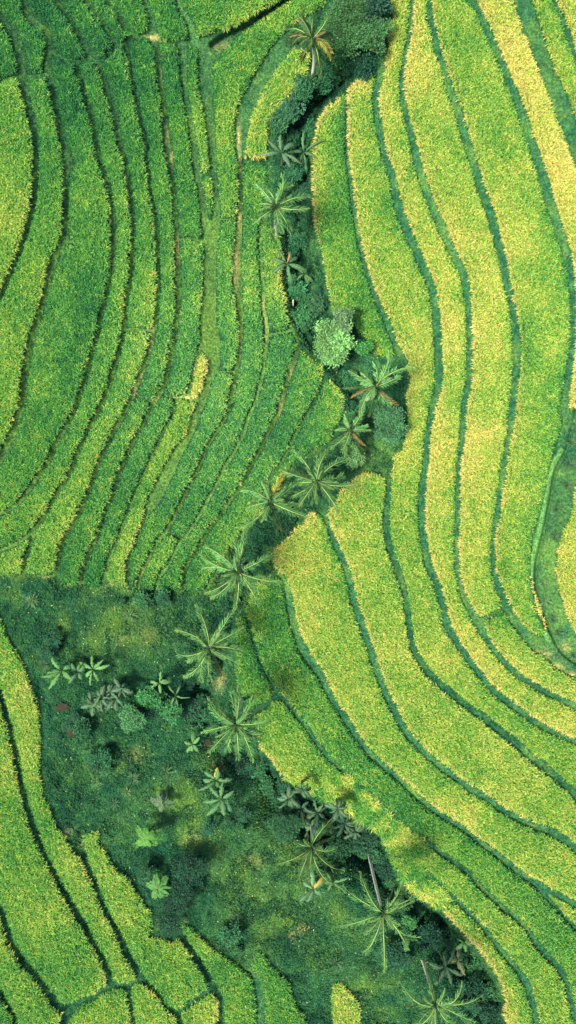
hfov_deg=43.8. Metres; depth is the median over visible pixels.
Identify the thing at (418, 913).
bush
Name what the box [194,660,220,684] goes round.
shrub
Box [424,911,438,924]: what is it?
bush
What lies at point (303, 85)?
shrub
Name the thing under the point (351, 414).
bush
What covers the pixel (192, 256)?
rice plot
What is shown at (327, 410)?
rice plot
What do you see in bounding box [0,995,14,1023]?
rice plot
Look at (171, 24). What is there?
rice plot
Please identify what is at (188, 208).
rice plot
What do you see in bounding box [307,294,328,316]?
shrub
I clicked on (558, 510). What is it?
spiky tuft
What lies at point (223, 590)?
bush
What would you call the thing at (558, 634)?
spiky tuft
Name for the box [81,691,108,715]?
banana plant
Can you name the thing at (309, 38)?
coconut palm
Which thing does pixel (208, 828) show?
bush
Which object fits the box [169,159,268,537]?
rice plot
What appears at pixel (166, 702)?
bush
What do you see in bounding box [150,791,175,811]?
breadfruit tree
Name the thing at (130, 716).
shrub
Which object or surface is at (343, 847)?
shrub
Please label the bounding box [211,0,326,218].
rice plot
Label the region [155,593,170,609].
bush
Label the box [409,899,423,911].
bush
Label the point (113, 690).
banana plant
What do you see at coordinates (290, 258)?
banana plant
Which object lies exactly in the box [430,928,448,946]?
bush
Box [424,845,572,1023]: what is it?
rice plot
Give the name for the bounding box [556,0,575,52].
rice plot
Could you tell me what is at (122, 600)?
bush
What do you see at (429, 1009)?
coconut palm
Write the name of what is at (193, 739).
banana plant
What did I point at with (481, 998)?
bush
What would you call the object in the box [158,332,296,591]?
rice plot
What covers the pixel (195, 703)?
bush
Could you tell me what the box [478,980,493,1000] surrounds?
bush
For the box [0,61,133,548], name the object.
rice plot
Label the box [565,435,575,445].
spiky tuft
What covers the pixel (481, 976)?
bush
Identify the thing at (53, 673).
banana plant
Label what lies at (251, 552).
shrub
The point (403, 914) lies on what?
bush
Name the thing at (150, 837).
breadfruit tree
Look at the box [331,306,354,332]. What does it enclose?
round tree
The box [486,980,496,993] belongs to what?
bush
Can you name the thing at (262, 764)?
bush
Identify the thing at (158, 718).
bush
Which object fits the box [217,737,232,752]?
bush
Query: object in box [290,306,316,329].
shrub
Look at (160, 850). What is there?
meadow cover
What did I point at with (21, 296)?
rice plot
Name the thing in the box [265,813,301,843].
shrub
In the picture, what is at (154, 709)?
bush
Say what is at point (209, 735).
bush
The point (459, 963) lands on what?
banana plant
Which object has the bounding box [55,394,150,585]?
rice plot
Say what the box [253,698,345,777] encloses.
rice plot
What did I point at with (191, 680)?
bush
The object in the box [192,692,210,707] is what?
bush
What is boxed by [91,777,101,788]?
spiky tuft
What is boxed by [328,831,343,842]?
bush
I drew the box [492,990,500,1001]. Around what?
bush
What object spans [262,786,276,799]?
bush
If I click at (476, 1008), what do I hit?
bush
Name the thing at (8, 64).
rice plot
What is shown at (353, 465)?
bush
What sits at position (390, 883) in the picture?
bush
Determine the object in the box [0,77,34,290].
rice plot
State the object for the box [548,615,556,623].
spiky tuft
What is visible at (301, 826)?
bush
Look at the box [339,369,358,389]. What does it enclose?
shrub
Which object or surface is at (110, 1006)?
rice plot
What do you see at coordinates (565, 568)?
rice plot
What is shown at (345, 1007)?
rice plot
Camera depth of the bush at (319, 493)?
69.39 m
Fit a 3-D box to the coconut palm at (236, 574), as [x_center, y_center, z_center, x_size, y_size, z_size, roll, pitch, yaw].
[-4.393,5.380,66.323,6.991,9.389,7.050,-24,90,0]
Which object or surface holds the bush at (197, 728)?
on the ground at (544, 66)
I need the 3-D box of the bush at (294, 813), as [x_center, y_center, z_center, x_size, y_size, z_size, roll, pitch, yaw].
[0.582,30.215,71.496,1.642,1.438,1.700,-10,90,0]
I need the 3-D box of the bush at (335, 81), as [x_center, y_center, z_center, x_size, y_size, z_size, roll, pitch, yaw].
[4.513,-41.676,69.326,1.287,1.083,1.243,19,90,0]
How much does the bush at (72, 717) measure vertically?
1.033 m
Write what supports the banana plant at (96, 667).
on the ground at (544, 66)
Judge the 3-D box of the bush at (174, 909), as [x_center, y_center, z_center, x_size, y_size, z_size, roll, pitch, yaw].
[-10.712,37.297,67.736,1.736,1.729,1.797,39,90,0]
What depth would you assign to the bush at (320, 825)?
71.18 m
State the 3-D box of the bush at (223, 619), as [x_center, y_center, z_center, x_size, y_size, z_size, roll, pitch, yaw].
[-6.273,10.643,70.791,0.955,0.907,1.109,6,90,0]
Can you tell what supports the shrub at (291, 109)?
on the ground at (544, 66)
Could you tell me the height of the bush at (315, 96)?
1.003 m
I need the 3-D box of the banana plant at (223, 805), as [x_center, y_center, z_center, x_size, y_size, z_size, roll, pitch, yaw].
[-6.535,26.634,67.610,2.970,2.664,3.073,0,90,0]
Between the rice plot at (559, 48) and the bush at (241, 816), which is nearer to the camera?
the rice plot at (559, 48)
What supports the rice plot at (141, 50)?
on the ground at (544, 66)
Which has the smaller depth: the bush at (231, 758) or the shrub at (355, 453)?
the shrub at (355, 453)
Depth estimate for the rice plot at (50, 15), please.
66.80 m
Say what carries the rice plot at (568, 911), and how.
on the ground at (544, 66)
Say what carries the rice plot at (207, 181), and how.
on the ground at (544, 66)
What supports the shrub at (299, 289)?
on the ground at (544, 66)
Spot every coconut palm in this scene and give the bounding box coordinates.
[174,602,245,682]
[199,526,283,609]
[201,683,271,762]
[238,470,307,531]
[253,172,310,241]
[277,818,344,885]
[279,449,360,514]
[281,11,334,78]
[322,410,374,456]
[339,853,420,971]
[342,349,413,417]
[398,959,483,1023]
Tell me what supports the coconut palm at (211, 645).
on the ground at (544, 66)
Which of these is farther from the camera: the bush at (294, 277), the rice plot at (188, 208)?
the bush at (294, 277)
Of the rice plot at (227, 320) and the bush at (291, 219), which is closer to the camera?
the rice plot at (227, 320)
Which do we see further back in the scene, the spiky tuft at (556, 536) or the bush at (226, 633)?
the bush at (226, 633)
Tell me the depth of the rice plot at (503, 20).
65.27 m
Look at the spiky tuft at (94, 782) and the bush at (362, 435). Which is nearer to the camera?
the spiky tuft at (94, 782)
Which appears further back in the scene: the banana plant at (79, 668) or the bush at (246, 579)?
the bush at (246, 579)
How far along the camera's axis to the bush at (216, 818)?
68.04 m
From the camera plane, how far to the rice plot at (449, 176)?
66.44 m
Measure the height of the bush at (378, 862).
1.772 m
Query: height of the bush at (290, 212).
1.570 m
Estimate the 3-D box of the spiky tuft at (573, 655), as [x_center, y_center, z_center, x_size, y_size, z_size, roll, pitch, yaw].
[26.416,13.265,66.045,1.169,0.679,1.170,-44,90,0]
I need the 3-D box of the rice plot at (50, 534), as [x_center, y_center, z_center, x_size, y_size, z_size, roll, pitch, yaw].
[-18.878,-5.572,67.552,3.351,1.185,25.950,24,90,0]
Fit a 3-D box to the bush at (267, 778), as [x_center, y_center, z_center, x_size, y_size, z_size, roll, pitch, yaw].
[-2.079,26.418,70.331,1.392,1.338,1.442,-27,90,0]
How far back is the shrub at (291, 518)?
68.51 m
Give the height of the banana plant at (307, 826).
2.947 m
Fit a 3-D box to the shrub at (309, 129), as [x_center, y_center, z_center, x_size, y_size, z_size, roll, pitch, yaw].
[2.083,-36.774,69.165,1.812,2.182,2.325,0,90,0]
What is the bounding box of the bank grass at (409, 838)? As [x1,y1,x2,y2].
[281,773,454,910]
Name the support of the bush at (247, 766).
on the ground at (544, 66)
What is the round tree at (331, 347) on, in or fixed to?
on the ground at (544, 66)
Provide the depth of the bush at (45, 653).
66.83 m
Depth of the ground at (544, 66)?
68.26 m
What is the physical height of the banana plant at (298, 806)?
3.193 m
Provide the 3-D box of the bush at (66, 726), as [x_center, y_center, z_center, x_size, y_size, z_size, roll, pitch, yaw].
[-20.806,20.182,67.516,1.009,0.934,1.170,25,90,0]
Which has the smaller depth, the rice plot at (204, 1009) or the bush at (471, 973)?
the rice plot at (204, 1009)
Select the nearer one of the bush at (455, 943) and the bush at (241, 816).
the bush at (241, 816)
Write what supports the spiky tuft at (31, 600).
on the ground at (544, 66)
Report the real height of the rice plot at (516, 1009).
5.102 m
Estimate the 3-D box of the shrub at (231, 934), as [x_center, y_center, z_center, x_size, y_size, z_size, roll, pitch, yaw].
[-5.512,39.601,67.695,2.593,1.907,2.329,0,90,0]
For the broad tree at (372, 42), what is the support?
on the ground at (544, 66)
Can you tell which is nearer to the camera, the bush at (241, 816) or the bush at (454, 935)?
the bush at (241, 816)
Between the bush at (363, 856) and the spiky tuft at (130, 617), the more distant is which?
the bush at (363, 856)
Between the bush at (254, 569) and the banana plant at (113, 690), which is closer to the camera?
the banana plant at (113, 690)
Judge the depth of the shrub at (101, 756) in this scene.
66.80 m
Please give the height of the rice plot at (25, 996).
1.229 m
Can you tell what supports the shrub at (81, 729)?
on the ground at (544, 66)
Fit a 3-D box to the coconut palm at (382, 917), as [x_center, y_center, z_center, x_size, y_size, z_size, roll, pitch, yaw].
[7.787,33.920,65.722,6.868,12.552,8.143,-39,90,0]
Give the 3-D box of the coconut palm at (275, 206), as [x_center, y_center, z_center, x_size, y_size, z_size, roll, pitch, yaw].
[-0.555,-26.919,65.171,5.414,7.881,5.509,0,90,0]
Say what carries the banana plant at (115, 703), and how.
on the ground at (544, 66)
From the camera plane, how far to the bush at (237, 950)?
67.90 m
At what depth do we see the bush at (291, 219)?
69.78 m
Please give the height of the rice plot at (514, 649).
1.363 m
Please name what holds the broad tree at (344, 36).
on the ground at (544, 66)
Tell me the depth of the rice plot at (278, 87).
68.19 m
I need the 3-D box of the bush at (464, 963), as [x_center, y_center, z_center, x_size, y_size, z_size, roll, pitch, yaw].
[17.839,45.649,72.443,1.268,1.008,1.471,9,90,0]
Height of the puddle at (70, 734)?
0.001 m
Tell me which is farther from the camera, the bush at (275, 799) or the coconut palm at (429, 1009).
the bush at (275, 799)
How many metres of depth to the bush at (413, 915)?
70.75 m
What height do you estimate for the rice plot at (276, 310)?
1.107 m
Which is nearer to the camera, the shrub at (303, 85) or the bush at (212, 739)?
the shrub at (303, 85)
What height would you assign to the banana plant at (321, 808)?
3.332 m
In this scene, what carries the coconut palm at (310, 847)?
on the ground at (544, 66)
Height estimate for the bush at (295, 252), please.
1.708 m
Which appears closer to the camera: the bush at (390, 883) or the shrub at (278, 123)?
the shrub at (278, 123)
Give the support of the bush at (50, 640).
on the ground at (544, 66)
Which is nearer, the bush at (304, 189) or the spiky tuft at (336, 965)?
the spiky tuft at (336, 965)
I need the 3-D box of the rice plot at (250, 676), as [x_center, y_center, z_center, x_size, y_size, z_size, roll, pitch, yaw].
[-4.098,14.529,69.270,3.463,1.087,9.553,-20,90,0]
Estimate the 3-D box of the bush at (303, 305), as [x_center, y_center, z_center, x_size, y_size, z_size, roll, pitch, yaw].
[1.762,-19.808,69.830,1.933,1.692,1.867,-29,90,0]
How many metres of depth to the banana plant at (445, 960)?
68.46 m
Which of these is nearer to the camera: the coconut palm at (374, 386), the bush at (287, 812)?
the coconut palm at (374, 386)
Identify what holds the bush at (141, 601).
on the ground at (544, 66)
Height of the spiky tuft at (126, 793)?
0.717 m
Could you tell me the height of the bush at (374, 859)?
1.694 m
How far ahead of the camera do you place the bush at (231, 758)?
70.24 m
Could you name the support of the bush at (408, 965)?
on the ground at (544, 66)
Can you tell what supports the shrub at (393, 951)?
on the ground at (544, 66)
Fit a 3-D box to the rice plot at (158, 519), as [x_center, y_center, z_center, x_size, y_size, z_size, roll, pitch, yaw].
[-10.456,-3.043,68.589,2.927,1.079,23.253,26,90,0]
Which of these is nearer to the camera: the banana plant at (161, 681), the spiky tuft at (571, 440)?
the spiky tuft at (571, 440)
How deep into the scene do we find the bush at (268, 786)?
69.87 m
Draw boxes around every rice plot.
[0,0,46,74]
[0,22,17,80]
[0,54,111,512]
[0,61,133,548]
[0,75,64,450]
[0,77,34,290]
[0,536,31,574]
[0,614,136,984]
[0,704,108,1005]
[0,916,63,1023]
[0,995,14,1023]
[25,331,151,575]
[27,0,86,59]
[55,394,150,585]
[58,0,113,58]
[67,987,132,1023]
[81,393,175,588]
[82,831,209,1010]
[89,0,128,43]
[102,45,158,328]
[104,398,197,589]
[107,0,148,36]
[127,37,176,400]
[128,372,233,589]
[130,981,177,1023]
[140,533,179,592]
[147,0,189,41]
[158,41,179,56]
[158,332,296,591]
[159,55,203,239]
[163,238,204,397]
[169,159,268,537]
[180,0,280,38]
[180,920,257,1023]
[180,990,220,1023]
[184,349,323,590]
[186,45,210,173]
[190,350,208,398]
[201,176,213,219]
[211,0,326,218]
[215,217,240,370]
[233,611,274,710]
[242,47,311,160]
[244,575,575,1008]
[252,949,307,1023]
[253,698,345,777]
[261,224,291,332]
[263,377,345,504]
[273,511,575,900]
[310,91,396,357]
[326,471,575,843]
[330,981,361,1023]
[344,75,575,789]
[377,0,575,739]
[402,0,513,617]
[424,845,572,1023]
[431,0,571,637]
[441,899,533,1023]
[476,0,575,412]
[483,609,575,703]
[532,0,575,118]
[548,893,575,924]
[554,484,575,633]
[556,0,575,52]
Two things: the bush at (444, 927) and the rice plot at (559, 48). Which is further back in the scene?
the bush at (444, 927)
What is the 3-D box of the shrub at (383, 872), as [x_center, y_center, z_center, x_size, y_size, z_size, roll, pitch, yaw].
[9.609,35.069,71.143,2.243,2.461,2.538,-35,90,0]
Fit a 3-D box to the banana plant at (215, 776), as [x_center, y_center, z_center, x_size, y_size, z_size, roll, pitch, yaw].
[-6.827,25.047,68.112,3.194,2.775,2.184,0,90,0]
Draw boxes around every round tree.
[312,317,356,368]
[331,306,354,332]
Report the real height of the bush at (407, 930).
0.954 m
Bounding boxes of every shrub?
[69,717,92,741]
[84,745,114,774]
[118,703,146,733]
[133,685,163,709]
[136,860,158,886]
[151,909,181,938]
[156,875,196,918]
[157,696,183,726]
[169,847,210,889]
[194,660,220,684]
[196,704,221,727]
[215,588,240,614]
[216,920,242,945]
[243,544,259,561]
[244,515,293,549]
[265,106,288,135]
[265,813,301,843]
[273,505,295,526]
[278,92,305,125]
[283,162,304,183]
[287,232,305,248]
[287,279,311,300]
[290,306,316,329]
[291,70,319,102]
[300,115,316,140]
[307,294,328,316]
[313,63,338,94]
[325,834,352,863]
[338,443,366,470]
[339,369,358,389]
[345,45,378,83]
[346,829,380,858]
[351,339,374,355]
[372,400,408,445]
[372,939,409,972]
[374,854,393,882]
[400,913,417,933]
[417,921,443,953]
[455,972,487,1000]
[478,999,499,1023]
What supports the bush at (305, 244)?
on the ground at (544, 66)
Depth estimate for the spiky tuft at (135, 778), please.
67.68 m
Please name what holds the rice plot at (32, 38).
on the ground at (544, 66)
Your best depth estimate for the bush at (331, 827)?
71.34 m
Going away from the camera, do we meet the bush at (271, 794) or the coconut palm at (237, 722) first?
the coconut palm at (237, 722)
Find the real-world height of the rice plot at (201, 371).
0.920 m
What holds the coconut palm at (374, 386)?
on the ground at (544, 66)
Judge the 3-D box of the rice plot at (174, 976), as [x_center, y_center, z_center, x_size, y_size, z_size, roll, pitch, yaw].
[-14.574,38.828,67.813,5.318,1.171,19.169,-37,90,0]
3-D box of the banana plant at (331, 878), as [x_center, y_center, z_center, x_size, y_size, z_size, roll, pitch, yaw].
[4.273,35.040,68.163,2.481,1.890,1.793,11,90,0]
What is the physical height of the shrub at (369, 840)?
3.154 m
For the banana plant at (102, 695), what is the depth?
66.01 m
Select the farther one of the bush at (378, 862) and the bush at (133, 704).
the bush at (378, 862)
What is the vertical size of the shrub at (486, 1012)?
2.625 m
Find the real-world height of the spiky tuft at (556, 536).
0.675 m
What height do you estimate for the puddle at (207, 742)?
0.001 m
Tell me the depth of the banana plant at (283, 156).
66.37 m
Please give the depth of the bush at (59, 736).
67.38 m
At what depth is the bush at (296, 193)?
69.94 m
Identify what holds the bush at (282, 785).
on the ground at (544, 66)
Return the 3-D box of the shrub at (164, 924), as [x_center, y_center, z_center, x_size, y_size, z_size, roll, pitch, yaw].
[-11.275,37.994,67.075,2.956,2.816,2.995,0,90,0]
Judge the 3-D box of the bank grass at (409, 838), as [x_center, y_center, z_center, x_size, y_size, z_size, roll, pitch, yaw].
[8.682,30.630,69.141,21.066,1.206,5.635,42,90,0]
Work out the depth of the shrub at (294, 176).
68.51 m
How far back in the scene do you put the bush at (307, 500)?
69.35 m
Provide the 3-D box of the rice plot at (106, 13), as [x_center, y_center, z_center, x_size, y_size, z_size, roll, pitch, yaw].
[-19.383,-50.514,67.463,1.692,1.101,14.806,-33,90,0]
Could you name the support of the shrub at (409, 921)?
on the ground at (544, 66)
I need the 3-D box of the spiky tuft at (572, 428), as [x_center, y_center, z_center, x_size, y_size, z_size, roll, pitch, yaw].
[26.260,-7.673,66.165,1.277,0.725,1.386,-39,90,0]
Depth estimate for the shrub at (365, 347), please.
67.16 m
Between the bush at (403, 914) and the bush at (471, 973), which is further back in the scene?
the bush at (471, 973)
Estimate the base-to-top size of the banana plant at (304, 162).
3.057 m
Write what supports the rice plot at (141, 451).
on the ground at (544, 66)
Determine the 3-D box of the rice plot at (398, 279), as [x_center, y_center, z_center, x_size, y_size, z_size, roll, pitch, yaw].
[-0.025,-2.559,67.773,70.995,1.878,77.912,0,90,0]
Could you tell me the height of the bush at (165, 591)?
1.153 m
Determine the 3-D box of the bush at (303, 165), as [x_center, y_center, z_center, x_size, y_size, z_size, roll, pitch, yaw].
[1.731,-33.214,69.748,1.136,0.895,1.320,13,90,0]
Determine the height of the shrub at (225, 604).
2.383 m
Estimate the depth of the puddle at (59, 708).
67.82 m
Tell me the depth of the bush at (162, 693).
67.58 m
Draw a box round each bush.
[36,642,53,662]
[43,631,58,648]
[44,639,59,652]
[52,633,62,643]
[53,626,60,632]
[54,732,61,740]
[62,721,71,731]
[67,711,80,725]
[101,765,112,776]
[119,597,125,604]
[122,701,140,712]
[131,590,152,609]
[144,595,154,609]
[145,704,162,718]
[152,710,165,721]
[154,586,170,602]
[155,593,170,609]
[155,684,167,698]
[160,698,170,711]
[167,898,181,916]
[169,872,178,882]
[184,704,202,724]
[185,672,196,684]
[185,683,193,690]
[185,697,200,714]
[185,722,203,736]
[188,877,202,893]
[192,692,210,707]
[193,669,208,688]
[195,735,205,746]
[199,819,216,834]
[201,721,219,738]
[210,735,218,743]
[213,815,221,822]
[216,623,229,637]
[216,747,228,756]
[217,584,232,598]
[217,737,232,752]
[219,615,228,623]
[226,819,236,827]
[227,755,234,761]
[232,946,242,956]
[233,806,250,822]
[235,758,254,778]
[235,823,245,832]
[239,573,252,587]
[248,561,258,574]
[248,764,267,780]
[253,756,268,771]
[258,777,274,793]
[260,775,275,788]
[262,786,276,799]
[270,793,283,809]
[272,810,286,824]
[275,777,294,792]
[282,807,291,815]
[284,197,296,214]
[284,273,302,287]
[285,244,300,260]
[285,262,294,274]
[286,126,300,143]
[286,214,297,224]
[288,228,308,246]
[290,189,302,202]
[290,809,300,820]
[292,812,305,830]
[296,219,309,232]
[296,299,310,312]
[299,112,315,124]
[299,146,308,160]
[299,181,310,199]
[300,293,311,304]
[301,164,308,175]
[301,239,308,248]
[301,490,317,506]
[306,333,312,341]
[311,107,319,115]
[311,286,323,295]
[313,93,321,100]
[313,488,322,501]
[314,817,327,834]
[319,462,333,474]
[322,818,334,834]
[328,85,340,98]
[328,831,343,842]
[330,74,341,85]
[331,47,351,69]
[335,443,342,451]
[337,58,356,75]
[345,453,362,473]
[347,382,360,392]
[347,408,363,425]
[348,400,356,408]
[354,405,369,422]
[356,850,367,859]
[357,392,373,407]
[359,432,366,440]
[364,422,377,436]
[368,848,382,862]
[374,852,390,866]
[381,875,395,890]
[398,907,409,917]
[400,955,414,969]
[401,925,411,939]
[405,896,418,911]
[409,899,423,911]
[409,904,424,918]
[409,913,419,922]
[414,945,430,960]
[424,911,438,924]
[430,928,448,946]
[436,924,450,937]
[436,963,449,976]
[440,941,452,954]
[447,931,463,948]
[449,949,464,963]
[450,929,461,942]
[450,1002,462,1019]
[459,999,475,1014]
[460,966,476,982]
[461,959,469,968]
[461,1015,470,1023]
[463,998,479,1016]
[465,954,483,974]
[467,1002,479,1016]
[471,994,487,1007]
[475,972,483,981]
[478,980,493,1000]
[483,971,490,979]
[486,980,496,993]
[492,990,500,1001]
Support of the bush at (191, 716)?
on the ground at (544, 66)
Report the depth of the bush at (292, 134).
68.96 m
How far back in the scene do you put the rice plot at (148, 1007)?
67.71 m
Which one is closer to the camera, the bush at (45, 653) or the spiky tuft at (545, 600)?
the spiky tuft at (545, 600)
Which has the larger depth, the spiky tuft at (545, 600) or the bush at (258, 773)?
the bush at (258, 773)
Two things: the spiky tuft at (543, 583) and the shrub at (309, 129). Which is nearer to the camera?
the spiky tuft at (543, 583)
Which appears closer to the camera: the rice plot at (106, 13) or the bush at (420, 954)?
the rice plot at (106, 13)
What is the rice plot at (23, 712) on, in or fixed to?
on the ground at (544, 66)
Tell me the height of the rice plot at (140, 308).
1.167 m
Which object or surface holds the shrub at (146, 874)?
on the ground at (544, 66)
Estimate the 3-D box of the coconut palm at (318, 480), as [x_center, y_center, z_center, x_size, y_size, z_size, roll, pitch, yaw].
[2.830,-2.710,66.160,7.228,8.858,5.944,0,90,0]
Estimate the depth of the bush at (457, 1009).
69.08 m
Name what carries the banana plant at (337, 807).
on the ground at (544, 66)
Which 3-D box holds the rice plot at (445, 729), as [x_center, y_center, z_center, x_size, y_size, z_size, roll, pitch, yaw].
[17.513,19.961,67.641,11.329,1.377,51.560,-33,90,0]
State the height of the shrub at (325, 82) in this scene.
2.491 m
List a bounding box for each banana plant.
[42,657,70,688]
[68,663,84,683]
[79,656,108,685]
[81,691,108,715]
[90,685,108,711]
[100,684,122,702]
[107,692,124,710]
[111,679,133,698]
[149,672,171,692]
[168,683,189,707]
[184,729,199,752]
[198,767,231,790]
[203,781,233,815]
[260,135,300,166]
[272,250,306,284]
[277,785,300,808]
[288,132,322,173]
[291,800,314,825]
[292,780,310,797]
[297,267,313,284]
[299,867,325,901]
[303,799,326,830]
[305,819,318,835]
[324,798,347,821]
[324,869,347,890]
[332,810,355,836]
[344,822,364,842]
[428,947,462,984]
[450,944,465,974]
[456,938,471,951]
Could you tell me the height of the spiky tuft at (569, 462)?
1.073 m
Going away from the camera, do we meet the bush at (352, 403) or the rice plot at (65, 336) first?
the rice plot at (65, 336)
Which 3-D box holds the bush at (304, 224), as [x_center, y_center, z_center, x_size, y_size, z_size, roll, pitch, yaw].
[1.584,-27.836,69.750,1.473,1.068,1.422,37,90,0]
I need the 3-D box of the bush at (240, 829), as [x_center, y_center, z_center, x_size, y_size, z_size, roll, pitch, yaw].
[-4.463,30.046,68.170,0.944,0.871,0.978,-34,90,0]
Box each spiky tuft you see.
[24,592,38,608]
[35,660,49,671]
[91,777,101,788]
[107,798,121,809]
[123,607,137,622]
[123,788,131,796]
[125,772,139,786]
[160,764,172,778]
[230,912,242,925]
[329,956,344,972]
[536,577,548,589]
[537,593,551,608]
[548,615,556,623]
[550,531,561,541]
[552,502,562,514]
[554,629,564,638]
[563,455,575,470]
[563,481,573,490]
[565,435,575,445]
[567,424,574,436]
[569,651,575,661]
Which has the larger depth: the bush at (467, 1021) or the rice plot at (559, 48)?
the bush at (467, 1021)
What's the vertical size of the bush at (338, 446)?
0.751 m
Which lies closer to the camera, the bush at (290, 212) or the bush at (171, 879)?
the bush at (171, 879)
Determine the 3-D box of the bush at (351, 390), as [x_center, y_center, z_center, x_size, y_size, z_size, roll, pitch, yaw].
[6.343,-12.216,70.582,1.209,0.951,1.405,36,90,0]
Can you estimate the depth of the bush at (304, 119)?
69.36 m
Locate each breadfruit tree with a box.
[135,821,162,846]
[146,873,171,898]
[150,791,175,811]
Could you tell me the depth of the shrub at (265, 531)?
68.03 m
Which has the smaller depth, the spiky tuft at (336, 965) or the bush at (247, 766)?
the spiky tuft at (336, 965)
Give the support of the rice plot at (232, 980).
on the ground at (544, 66)
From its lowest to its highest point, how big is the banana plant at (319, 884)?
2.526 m
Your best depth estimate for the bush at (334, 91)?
69.10 m
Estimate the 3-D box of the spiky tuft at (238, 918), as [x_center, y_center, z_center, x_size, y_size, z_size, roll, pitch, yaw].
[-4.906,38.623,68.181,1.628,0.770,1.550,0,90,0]
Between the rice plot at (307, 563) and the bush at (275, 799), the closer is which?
the rice plot at (307, 563)
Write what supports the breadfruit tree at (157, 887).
on the ground at (544, 66)
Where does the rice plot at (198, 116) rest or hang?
on the ground at (544, 66)
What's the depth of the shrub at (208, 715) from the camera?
68.86 m
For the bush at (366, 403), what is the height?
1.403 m
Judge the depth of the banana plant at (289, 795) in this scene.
69.49 m
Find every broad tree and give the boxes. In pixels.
[321,0,377,60]
[351,14,394,57]
[362,0,394,22]
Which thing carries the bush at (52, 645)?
on the ground at (544, 66)
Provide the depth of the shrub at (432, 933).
69.65 m
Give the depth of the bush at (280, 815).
70.37 m
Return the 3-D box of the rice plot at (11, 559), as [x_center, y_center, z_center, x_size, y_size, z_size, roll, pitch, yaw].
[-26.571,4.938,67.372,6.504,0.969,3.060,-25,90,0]
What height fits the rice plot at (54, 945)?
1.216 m
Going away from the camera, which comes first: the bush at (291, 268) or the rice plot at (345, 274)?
the rice plot at (345, 274)
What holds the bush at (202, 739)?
on the ground at (544, 66)
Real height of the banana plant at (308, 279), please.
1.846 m
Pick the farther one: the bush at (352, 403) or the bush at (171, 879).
the bush at (352, 403)
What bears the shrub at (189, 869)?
on the ground at (544, 66)
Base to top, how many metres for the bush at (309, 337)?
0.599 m
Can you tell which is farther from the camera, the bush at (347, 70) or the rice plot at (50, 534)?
the bush at (347, 70)
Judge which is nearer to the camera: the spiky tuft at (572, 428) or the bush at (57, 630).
the spiky tuft at (572, 428)
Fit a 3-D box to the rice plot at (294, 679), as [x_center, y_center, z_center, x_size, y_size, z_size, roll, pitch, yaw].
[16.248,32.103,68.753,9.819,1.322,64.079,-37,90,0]
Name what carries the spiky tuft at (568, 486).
on the ground at (544, 66)
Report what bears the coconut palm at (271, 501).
on the ground at (544, 66)
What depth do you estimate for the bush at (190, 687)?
69.46 m
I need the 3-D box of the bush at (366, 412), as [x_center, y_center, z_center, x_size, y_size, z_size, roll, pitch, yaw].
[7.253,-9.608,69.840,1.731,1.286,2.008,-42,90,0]
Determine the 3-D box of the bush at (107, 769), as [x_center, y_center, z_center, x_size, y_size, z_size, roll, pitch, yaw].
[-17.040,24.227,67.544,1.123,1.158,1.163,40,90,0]
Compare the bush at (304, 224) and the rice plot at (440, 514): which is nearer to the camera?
the rice plot at (440, 514)
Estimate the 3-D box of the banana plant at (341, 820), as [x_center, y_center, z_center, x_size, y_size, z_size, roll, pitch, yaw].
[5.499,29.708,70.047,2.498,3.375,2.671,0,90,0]
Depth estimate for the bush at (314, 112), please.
69.80 m
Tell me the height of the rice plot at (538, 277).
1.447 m
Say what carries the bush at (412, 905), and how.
on the ground at (544, 66)
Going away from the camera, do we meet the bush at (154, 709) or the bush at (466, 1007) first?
the bush at (154, 709)
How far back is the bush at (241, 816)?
67.89 m
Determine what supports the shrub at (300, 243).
on the ground at (544, 66)
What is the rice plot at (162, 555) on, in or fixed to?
on the ground at (544, 66)
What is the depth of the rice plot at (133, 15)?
67.62 m
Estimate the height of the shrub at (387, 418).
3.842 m
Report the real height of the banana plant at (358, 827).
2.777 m
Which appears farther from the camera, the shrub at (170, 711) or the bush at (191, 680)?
the bush at (191, 680)
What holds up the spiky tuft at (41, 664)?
on the ground at (544, 66)
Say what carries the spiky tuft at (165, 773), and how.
on the ground at (544, 66)
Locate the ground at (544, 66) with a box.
[0,0,575,1023]
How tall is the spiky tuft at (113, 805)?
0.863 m
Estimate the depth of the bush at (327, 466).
69.55 m
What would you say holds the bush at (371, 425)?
on the ground at (544, 66)
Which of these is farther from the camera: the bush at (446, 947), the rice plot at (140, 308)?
the bush at (446, 947)
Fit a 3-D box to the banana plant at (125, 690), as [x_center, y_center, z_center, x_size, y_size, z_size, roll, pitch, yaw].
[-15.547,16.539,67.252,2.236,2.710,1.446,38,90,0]
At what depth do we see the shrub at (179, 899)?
66.10 m
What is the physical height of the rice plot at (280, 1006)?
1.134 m
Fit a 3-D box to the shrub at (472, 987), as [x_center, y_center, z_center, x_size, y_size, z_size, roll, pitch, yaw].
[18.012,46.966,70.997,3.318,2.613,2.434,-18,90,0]
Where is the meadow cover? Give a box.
[0,0,504,1023]
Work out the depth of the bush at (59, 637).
67.46 m
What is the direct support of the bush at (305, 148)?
on the ground at (544, 66)
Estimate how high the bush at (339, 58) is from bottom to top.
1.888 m

